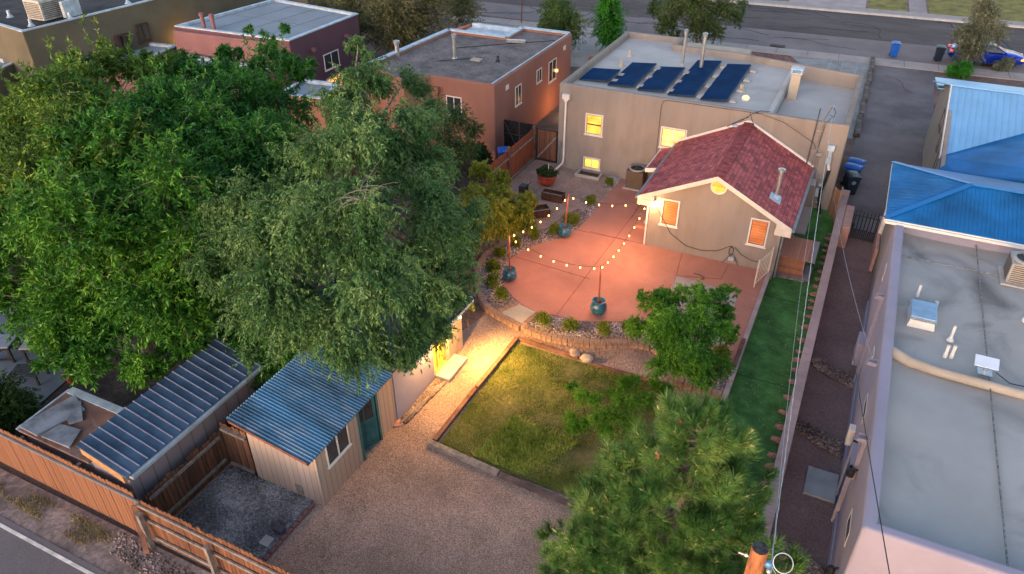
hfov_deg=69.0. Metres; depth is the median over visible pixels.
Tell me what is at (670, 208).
window
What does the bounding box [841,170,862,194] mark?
wheelie bin
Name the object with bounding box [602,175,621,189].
cobbles
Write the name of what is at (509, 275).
glazed pot
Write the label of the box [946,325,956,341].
vent pipe
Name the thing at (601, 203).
string light
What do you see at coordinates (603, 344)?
border block
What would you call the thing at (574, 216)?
round shrub
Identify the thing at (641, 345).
border block
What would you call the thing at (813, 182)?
power mast
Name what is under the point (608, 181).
round shrub
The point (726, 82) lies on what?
solar panel
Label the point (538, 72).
window
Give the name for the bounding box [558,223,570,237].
glazed pot
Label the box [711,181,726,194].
round window
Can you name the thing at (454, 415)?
landscape timber
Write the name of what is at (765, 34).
street crack
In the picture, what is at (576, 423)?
sapling
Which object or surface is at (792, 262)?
dog house
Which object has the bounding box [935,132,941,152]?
window
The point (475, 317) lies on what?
soil path
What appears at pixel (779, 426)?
edge rock
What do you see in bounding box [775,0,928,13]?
yard
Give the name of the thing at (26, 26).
khaki house
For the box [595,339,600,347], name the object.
border block
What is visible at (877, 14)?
kerb
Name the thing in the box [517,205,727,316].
patio joint
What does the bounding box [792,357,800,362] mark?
edge rock
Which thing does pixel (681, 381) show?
border block
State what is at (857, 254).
alley ramp
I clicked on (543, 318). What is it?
round shrub
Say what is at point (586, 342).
border block
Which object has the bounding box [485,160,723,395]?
yard terrace
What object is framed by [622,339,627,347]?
border block
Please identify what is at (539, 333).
border block
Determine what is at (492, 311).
border block
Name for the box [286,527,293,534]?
edging brick
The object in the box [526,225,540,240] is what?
round shrub
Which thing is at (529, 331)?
border block
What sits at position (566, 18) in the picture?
street tree
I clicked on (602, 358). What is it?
pea gravel
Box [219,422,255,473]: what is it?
short fence
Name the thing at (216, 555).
brown fence
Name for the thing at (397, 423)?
step stone
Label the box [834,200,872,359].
overhead cable
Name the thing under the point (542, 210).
planter box
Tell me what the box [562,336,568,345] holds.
border block
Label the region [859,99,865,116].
railway tie
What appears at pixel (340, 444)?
window
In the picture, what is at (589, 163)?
window
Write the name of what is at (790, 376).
overhead cable
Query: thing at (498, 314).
border block
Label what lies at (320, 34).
purple house
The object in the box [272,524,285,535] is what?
stacked block
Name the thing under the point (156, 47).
rose wing
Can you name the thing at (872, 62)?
railway tie
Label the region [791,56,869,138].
front slab
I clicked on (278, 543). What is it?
edging brick
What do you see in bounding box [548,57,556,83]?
window
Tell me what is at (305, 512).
edging brick
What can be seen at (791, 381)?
edge rock
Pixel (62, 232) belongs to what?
leafy tree
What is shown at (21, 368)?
slat bench
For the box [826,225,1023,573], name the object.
flat roof building
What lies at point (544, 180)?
terracotta pot
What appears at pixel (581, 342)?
border block
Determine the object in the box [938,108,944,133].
window
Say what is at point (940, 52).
wheelie bin
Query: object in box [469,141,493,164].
dark shrub
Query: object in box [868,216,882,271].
gate pillar
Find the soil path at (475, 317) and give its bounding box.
[425,239,498,329]
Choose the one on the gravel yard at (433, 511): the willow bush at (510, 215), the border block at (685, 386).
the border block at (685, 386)
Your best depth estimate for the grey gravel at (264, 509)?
20.77 m
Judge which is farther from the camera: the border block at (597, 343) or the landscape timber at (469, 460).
the border block at (597, 343)
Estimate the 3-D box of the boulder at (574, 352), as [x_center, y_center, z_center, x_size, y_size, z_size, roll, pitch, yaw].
[2.228,2.367,26.359,0.390,0.406,0.337,3,34,6]
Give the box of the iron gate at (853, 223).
[848,210,880,242]
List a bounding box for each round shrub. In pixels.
[484,257,502,271]
[485,269,500,288]
[492,286,508,301]
[493,246,506,257]
[511,235,521,247]
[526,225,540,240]
[533,309,553,326]
[546,222,559,234]
[561,316,581,330]
[562,211,581,225]
[585,194,595,204]
[595,320,612,336]
[604,176,613,185]
[620,319,644,339]
[714,343,732,358]
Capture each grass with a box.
[0,477,114,548]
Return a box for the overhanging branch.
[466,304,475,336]
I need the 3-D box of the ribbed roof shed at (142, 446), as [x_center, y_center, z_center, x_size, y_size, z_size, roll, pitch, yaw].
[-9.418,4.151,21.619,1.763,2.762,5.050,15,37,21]
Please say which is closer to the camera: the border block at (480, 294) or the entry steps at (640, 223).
the border block at (480, 294)
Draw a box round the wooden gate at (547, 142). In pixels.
[536,128,557,162]
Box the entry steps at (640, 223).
[634,208,649,229]
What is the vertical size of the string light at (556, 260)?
0.534 m
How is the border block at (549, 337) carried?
on the gravel yard at (433, 511)
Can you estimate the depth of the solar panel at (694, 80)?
37.67 m
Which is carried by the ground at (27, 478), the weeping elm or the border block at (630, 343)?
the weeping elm
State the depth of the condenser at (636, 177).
36.56 m
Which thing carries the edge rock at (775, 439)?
on the turf
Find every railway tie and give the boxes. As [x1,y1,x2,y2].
[854,114,862,136]
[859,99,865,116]
[863,81,869,101]
[867,69,871,84]
[870,56,874,70]
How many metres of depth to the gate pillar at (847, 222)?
32.13 m
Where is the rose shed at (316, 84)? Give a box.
[284,79,342,141]
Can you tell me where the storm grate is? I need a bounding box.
[770,44,785,47]
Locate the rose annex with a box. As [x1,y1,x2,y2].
[155,54,277,109]
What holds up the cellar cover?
on the alley path at (833, 406)
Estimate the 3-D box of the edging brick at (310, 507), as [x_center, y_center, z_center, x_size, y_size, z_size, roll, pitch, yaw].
[-5.631,6.173,20.852,0.110,0.100,0.200,14,36,21]
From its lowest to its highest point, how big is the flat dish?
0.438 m
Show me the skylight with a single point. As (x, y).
(921, 314)
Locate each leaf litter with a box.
[287,340,502,573]
[523,236,759,347]
[742,281,810,468]
[773,279,865,557]
[856,78,927,225]
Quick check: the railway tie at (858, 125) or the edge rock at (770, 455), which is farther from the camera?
the railway tie at (858, 125)
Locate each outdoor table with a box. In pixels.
[0,334,21,362]
[18,337,51,363]
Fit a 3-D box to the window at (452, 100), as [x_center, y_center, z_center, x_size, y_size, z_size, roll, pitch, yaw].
[-3.092,-9.627,39.780,1.030,1.145,0.085,15,37,21]
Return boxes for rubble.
[110,531,192,573]
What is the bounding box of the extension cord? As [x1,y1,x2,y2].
[654,203,758,265]
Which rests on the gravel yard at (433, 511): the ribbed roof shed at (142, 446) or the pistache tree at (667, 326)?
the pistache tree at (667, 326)
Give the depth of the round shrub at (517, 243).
32.12 m
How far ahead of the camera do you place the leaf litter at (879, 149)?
40.69 m
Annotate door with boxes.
[359,396,379,448]
[433,346,441,368]
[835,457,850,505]
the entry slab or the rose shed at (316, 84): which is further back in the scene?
the rose shed at (316, 84)
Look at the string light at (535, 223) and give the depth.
30.40 m
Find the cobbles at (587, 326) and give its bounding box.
[528,315,729,390]
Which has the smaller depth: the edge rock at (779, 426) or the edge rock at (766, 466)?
the edge rock at (766, 466)
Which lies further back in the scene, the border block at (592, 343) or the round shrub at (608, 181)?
the round shrub at (608, 181)
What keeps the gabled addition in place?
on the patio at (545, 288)
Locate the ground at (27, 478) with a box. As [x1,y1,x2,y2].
[0,162,527,572]
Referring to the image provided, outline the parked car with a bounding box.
[947,41,1023,68]
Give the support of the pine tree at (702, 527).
on the gravel yard at (433, 511)
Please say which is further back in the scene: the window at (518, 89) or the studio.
the window at (518, 89)
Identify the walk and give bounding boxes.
[909,0,926,12]
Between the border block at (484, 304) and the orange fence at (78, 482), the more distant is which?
the border block at (484, 304)
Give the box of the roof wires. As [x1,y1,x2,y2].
[727,111,815,147]
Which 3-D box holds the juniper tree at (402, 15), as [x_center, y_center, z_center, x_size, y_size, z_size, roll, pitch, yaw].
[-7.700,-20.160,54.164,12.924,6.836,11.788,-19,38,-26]
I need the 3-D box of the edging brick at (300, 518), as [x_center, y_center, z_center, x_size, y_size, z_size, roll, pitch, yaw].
[-5.826,6.398,20.515,0.110,0.100,0.200,13,36,20]
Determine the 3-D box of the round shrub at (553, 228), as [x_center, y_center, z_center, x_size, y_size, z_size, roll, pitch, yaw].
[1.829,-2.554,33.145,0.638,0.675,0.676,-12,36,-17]
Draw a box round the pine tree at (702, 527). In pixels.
[531,384,814,573]
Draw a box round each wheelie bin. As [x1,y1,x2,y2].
[497,146,507,157]
[840,162,863,184]
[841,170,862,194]
[843,157,866,178]
[889,41,901,56]
[933,45,946,60]
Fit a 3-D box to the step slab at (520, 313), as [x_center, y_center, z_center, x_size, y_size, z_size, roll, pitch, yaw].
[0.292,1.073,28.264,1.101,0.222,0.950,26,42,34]
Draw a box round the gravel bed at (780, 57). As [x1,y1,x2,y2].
[751,52,795,62]
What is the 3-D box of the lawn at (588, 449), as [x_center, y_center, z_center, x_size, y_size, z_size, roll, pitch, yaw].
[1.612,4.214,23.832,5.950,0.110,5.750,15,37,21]
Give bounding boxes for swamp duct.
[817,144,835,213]
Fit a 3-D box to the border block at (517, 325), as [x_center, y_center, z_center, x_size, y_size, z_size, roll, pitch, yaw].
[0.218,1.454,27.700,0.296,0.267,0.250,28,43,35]
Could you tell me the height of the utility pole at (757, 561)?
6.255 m
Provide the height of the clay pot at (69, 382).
0.380 m
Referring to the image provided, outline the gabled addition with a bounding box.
[635,120,814,278]
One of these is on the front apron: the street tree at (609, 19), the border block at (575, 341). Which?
the street tree at (609, 19)
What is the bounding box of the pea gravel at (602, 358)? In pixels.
[522,334,713,413]
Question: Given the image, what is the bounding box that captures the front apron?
[466,22,604,66]
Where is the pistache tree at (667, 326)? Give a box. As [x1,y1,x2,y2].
[624,278,741,392]
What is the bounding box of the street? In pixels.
[472,0,1023,54]
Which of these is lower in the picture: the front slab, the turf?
the turf
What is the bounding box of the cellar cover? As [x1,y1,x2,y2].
[803,465,838,503]
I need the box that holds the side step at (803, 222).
[795,206,812,234]
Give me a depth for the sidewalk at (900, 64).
54.80 m
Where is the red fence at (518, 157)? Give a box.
[485,125,535,189]
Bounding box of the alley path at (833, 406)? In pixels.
[767,280,869,573]
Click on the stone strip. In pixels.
(432, 386)
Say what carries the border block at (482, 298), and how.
on the gravel yard at (433, 511)
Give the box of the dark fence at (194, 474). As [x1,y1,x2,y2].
[146,420,241,515]
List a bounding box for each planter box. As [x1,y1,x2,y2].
[529,203,550,218]
[541,187,565,203]
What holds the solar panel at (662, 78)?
on the stucco house at (604, 128)
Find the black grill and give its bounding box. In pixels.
[519,182,530,193]
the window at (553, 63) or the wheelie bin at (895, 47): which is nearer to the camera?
the window at (553, 63)
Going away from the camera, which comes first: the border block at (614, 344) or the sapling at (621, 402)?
the sapling at (621, 402)
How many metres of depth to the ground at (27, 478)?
21.09 m
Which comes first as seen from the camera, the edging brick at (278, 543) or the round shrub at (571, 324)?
the edging brick at (278, 543)
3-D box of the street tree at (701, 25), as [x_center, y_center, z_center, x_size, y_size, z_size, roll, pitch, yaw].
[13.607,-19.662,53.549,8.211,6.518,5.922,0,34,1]
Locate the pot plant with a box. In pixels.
[536,163,559,176]
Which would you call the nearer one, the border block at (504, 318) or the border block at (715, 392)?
the border block at (715, 392)
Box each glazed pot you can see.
[503,265,516,280]
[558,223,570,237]
[590,296,606,314]
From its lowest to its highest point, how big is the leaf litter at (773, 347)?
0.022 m
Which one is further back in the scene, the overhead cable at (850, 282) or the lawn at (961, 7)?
the lawn at (961, 7)
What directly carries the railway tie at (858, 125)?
on the driveway
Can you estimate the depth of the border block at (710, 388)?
24.55 m
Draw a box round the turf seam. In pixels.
[739,258,820,388]
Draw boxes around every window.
[113,33,132,53]
[134,22,152,43]
[323,49,340,71]
[325,425,351,469]
[326,73,342,87]
[446,95,461,115]
[515,83,521,107]
[536,67,542,84]
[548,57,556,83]
[582,156,600,171]
[584,113,603,137]
[658,126,686,147]
[658,198,679,228]
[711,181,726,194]
[745,217,769,248]
[844,508,852,546]
[862,394,867,422]
[932,149,939,168]
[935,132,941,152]
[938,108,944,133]
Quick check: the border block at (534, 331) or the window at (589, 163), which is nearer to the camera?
the border block at (534, 331)
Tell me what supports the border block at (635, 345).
on the gravel yard at (433, 511)
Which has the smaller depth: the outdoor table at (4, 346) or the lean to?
the lean to
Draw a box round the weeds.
[472,413,582,474]
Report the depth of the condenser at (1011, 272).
23.38 m
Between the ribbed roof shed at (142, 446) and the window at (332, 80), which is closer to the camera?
the ribbed roof shed at (142, 446)
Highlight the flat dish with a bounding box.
[974,354,1023,386]
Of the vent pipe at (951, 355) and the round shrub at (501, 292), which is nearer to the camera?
the vent pipe at (951, 355)
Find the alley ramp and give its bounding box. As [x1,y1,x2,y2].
[829,233,873,287]
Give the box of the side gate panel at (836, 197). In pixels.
[828,187,843,221]
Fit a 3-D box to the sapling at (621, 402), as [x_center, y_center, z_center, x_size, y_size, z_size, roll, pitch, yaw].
[3.311,4.071,22.447,2.229,2.071,1.706,1,34,2]
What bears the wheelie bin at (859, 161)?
on the front yard at (848, 151)
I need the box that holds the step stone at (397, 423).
[393,419,403,426]
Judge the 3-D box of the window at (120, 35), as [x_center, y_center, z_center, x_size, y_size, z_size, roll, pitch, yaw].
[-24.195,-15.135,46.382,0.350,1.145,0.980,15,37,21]
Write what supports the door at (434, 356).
in the studio
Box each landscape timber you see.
[400,381,444,422]
[427,439,499,476]
[432,387,477,441]
[475,337,518,389]
[499,472,575,505]
[518,336,578,359]
[590,362,661,383]
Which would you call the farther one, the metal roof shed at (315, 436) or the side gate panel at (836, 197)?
the side gate panel at (836, 197)
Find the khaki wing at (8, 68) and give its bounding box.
[0,58,22,96]
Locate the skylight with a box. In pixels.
[906,299,936,331]
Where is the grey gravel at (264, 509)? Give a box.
[177,465,313,558]
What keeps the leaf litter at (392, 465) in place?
on the gravel yard at (433, 511)
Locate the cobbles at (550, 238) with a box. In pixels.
[480,198,595,309]
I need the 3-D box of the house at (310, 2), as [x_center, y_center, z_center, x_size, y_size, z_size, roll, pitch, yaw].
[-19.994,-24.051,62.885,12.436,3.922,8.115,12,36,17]
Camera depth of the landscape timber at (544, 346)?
26.66 m
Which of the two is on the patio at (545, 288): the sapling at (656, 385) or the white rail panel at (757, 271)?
the white rail panel at (757, 271)
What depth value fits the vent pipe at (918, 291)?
22.88 m
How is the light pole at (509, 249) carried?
in the glazed pot at (509, 275)
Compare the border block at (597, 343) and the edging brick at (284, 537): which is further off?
the border block at (597, 343)
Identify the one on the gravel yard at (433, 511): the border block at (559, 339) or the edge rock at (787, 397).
the border block at (559, 339)
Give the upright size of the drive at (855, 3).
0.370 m
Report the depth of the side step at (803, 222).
33.70 m
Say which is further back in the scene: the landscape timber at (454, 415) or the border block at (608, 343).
the border block at (608, 343)
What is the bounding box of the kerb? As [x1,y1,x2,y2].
[709,0,1023,27]
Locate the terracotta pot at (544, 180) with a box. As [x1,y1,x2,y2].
[537,173,556,185]
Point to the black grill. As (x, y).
(523, 187)
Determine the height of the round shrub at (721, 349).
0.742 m
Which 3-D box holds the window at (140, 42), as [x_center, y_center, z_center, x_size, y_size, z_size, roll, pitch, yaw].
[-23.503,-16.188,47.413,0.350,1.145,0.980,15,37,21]
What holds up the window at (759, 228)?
in the gabled addition
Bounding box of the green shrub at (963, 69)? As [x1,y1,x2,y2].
[945,59,978,79]
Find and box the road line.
[0,523,93,573]
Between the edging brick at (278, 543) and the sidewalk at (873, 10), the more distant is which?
the sidewalk at (873, 10)
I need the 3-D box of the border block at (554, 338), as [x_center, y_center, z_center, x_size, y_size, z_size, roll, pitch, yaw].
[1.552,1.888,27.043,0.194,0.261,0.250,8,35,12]
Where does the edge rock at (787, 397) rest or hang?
on the turf
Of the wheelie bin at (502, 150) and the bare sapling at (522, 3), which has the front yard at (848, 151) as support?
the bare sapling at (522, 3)
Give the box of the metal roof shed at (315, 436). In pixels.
[224,344,396,505]
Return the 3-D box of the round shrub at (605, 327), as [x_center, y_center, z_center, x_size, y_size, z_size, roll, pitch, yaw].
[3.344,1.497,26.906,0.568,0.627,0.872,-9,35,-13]
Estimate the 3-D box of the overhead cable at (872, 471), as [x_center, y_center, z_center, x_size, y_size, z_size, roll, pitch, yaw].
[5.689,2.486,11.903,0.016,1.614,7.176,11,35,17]
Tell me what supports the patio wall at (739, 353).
on the ground at (27, 478)
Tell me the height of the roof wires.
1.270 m
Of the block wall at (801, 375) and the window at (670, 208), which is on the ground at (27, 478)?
the block wall at (801, 375)
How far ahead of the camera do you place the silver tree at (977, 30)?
49.83 m
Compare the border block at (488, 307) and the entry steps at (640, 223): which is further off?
the entry steps at (640, 223)
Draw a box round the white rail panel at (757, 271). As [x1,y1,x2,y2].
[753,247,773,286]
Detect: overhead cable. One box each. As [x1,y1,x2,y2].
[771,107,833,560]
[772,163,818,560]
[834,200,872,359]
[852,349,889,573]
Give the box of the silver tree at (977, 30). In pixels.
[946,0,1014,63]
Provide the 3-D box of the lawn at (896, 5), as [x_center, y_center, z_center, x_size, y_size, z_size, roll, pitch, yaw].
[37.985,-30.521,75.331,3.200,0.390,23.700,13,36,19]
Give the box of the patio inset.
[671,276,737,343]
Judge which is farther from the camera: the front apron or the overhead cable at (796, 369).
the front apron
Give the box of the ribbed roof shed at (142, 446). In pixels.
[76,338,263,511]
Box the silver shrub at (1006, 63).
[991,56,1016,71]
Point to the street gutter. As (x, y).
(906, 52)
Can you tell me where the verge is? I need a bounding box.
[0,468,211,573]
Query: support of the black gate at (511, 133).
on the side drive at (550, 121)
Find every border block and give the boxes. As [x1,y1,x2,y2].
[477,292,483,300]
[479,296,485,305]
[481,301,488,309]
[485,304,492,313]
[489,308,497,317]
[495,311,503,320]
[501,315,509,324]
[507,318,515,327]
[513,321,521,330]
[523,325,529,334]
[527,327,533,335]
[532,328,538,337]
[536,330,542,339]
[541,331,547,340]
[546,333,552,341]
[552,334,557,343]
[557,335,562,344]
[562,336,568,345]
[568,337,572,345]
[573,337,578,346]
[578,338,583,346]
[584,338,589,347]
[590,339,594,347]
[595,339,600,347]
[601,339,605,348]
[606,339,611,348]
[612,340,616,348]
[617,339,622,347]
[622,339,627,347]
[628,339,633,347]
[633,340,638,348]
[638,340,644,349]
[644,341,649,350]
[674,377,684,387]
[683,380,692,390]
[702,386,712,395]
[711,389,722,398]
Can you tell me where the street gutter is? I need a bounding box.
[403,0,1023,72]
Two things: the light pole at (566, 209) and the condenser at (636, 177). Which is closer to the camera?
the light pole at (566, 209)
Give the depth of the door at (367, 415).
22.34 m
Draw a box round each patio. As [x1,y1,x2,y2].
[0,286,91,404]
[503,180,766,369]
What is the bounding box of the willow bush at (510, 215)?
[457,158,539,251]
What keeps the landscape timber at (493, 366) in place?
on the gravel yard at (433, 511)
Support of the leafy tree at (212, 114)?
on the neighbour yard at (111, 388)
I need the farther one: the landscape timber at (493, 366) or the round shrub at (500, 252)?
the round shrub at (500, 252)
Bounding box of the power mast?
[806,105,835,201]
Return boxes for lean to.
[16,387,123,475]
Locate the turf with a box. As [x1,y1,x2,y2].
[699,256,825,570]
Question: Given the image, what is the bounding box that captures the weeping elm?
[176,34,494,397]
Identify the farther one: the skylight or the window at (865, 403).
the skylight
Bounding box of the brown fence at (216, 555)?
[135,499,292,573]
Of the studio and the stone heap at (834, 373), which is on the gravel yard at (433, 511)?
the studio
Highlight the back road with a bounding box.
[0,516,107,573]
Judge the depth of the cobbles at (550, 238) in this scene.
32.17 m
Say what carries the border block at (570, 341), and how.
on the gravel yard at (433, 511)
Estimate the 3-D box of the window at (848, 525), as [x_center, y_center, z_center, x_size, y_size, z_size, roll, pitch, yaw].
[7.859,5.610,17.382,0.034,0.500,0.800,15,37,21]
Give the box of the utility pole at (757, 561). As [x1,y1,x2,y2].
[739,541,793,573]
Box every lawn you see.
[442,344,660,496]
[868,0,906,11]
[927,0,1023,21]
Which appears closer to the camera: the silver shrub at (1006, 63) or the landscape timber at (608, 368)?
the landscape timber at (608, 368)
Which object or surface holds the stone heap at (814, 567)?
on the alley path at (833, 406)
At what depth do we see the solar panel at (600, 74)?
38.30 m
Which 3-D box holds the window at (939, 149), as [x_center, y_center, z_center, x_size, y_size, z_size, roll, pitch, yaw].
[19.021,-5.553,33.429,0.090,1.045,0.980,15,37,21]
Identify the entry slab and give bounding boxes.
[436,354,466,382]
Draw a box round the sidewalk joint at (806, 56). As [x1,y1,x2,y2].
[486,17,1010,77]
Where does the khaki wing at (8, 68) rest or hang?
on the neighbour yard at (111, 388)
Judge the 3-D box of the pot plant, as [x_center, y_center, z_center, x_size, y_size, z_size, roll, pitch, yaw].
[1.717,-5.716,36.986,1.242,0.815,0.855,15,37,21]
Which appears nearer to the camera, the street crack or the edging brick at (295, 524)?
the edging brick at (295, 524)
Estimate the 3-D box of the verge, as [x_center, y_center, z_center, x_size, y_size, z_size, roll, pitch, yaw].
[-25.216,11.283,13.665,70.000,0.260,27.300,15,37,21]
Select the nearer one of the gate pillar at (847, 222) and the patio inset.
the patio inset
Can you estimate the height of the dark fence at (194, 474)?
1.476 m
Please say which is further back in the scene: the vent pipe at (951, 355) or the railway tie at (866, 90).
the railway tie at (866, 90)
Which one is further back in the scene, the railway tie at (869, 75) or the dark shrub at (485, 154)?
the railway tie at (869, 75)
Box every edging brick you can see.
[263,553,270,560]
[269,546,276,554]
[274,540,282,547]
[280,533,287,541]
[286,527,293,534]
[291,521,298,528]
[297,515,303,522]
[302,509,308,516]
[307,503,314,510]
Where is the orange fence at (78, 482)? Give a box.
[0,429,139,531]
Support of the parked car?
on the street gutter
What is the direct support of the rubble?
on the verge
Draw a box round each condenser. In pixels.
[622,164,647,191]
[998,250,1023,288]
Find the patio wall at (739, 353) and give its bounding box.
[721,272,770,401]
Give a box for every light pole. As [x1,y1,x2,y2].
[508,234,510,269]
[564,194,569,226]
[598,266,601,301]
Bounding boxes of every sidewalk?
[416,12,1023,80]
[735,0,1023,25]
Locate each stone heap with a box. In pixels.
[769,534,824,573]
[795,419,843,458]
[811,356,853,388]
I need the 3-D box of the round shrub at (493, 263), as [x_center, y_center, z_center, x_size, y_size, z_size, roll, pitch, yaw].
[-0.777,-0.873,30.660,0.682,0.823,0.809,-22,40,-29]
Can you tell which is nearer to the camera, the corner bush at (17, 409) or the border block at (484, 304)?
the corner bush at (17, 409)
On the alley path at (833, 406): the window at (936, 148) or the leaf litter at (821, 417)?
the leaf litter at (821, 417)
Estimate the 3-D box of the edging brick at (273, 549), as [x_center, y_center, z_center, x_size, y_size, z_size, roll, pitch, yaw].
[-6.313,6.963,19.673,0.110,0.100,0.200,13,36,19]
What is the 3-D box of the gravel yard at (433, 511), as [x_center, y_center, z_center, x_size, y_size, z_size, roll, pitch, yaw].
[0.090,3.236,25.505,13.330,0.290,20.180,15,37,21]
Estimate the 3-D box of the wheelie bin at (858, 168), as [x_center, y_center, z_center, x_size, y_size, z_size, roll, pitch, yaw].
[16.855,-5.563,36.940,0.802,1.090,0.640,24,40,31]
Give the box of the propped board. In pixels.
[131,505,149,554]
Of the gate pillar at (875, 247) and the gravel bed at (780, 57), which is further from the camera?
the gravel bed at (780, 57)
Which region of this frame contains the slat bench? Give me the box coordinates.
[6,364,49,385]
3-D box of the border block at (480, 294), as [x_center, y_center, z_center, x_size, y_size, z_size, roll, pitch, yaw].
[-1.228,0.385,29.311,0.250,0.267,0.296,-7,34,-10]
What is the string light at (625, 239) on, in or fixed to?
hanging from the light pole at (599, 284)
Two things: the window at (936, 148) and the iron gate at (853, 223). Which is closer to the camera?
the iron gate at (853, 223)
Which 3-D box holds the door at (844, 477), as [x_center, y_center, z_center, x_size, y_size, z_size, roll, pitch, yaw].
[9.030,5.325,20.187,0.070,2.050,0.900,15,37,21]
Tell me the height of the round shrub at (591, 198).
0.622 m
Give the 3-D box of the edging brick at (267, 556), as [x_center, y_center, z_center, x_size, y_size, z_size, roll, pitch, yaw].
[-6.410,7.076,19.504,0.110,0.100,0.200,13,36,19]
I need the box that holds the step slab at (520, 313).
[502,304,534,324]
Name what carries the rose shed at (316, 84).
on the neighbour yard at (111, 388)
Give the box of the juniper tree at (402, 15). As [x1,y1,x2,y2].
[309,0,487,55]
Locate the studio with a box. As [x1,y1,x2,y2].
[303,275,473,419]
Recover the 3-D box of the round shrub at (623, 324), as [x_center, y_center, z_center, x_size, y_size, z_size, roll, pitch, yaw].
[4.319,1.499,26.898,1.033,0.844,0.682,27,42,34]
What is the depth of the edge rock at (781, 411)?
24.01 m
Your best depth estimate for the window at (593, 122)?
37.10 m
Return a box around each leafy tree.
[0,13,183,260]
[0,125,256,394]
[32,22,334,230]
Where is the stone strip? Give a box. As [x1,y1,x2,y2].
[400,378,445,423]
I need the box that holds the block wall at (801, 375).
[761,189,849,539]
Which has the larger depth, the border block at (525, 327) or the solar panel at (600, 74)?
the solar panel at (600, 74)
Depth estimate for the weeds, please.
22.69 m
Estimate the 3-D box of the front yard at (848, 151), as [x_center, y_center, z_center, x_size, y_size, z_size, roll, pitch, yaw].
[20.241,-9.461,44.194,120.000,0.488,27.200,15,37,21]
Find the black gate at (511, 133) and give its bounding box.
[503,119,533,146]
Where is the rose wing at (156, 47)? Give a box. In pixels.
[90,42,177,96]
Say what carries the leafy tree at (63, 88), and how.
on the neighbour yard at (111, 388)
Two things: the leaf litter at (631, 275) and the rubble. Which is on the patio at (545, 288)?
the leaf litter at (631, 275)
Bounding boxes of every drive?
[519,107,558,162]
[789,0,865,7]
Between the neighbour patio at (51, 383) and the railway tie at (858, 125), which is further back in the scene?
the railway tie at (858, 125)
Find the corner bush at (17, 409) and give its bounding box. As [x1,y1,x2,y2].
[0,368,43,434]
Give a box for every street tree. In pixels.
[535,0,591,49]
[585,0,633,51]
[646,0,750,43]
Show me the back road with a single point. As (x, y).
(18, 555)
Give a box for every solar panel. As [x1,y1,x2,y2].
[579,68,624,81]
[607,62,660,88]
[637,66,689,92]
[667,60,726,97]
[700,64,756,103]
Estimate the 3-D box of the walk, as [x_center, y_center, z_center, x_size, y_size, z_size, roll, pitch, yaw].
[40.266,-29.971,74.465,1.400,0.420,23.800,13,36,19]
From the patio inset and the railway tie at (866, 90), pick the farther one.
the railway tie at (866, 90)
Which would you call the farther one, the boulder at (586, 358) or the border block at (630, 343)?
the border block at (630, 343)
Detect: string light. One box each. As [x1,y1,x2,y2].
[510,200,565,235]
[512,237,599,268]
[570,195,635,206]
[602,207,644,267]
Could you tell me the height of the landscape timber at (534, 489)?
0.140 m
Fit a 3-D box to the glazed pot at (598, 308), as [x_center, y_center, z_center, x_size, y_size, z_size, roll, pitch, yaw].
[3.252,0.741,28.001,0.638,0.583,0.633,15,37,21]
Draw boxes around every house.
[0,0,265,83]
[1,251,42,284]
[173,0,362,91]
[266,0,359,7]
[371,22,571,161]
[554,29,863,209]
[775,236,819,282]
[869,77,1023,299]
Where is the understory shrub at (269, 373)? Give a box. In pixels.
[207,300,308,390]
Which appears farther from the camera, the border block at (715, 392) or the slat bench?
the slat bench
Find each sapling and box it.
[521,0,525,22]
[561,408,591,437]
[565,380,604,417]
[586,386,657,439]
[603,372,641,401]
[647,378,678,398]
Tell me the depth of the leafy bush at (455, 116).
36.16 m
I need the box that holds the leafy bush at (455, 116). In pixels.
[421,101,484,181]
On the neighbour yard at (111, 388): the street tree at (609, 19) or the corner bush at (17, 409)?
the corner bush at (17, 409)
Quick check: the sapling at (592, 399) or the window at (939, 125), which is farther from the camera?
the window at (939, 125)
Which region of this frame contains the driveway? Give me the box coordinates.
[845,65,934,237]
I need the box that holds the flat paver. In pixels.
[259,535,274,546]
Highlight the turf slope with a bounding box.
[792,207,834,256]
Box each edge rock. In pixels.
[764,463,773,468]
[767,452,776,458]
[770,435,780,443]
[775,424,783,429]
[778,409,786,415]
[783,395,790,399]
[788,379,794,383]
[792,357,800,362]
[797,338,804,342]
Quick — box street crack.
[482,6,1012,53]
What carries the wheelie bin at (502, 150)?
on the neighbour yard at (111, 388)
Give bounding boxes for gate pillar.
[837,205,854,247]
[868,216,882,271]
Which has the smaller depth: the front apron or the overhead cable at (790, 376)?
the overhead cable at (790, 376)
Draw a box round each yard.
[0,152,516,469]
[136,236,714,573]
[343,2,1023,203]
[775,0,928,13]
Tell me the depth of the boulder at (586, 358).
26.02 m
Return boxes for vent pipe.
[915,285,921,297]
[942,345,956,358]
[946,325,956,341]
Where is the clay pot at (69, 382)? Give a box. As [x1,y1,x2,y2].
[61,372,75,383]
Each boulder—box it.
[570,348,579,357]
[580,354,593,362]
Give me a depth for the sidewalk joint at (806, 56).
55.19 m
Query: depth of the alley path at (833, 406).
23.69 m
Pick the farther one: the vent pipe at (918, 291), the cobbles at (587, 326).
the cobbles at (587, 326)

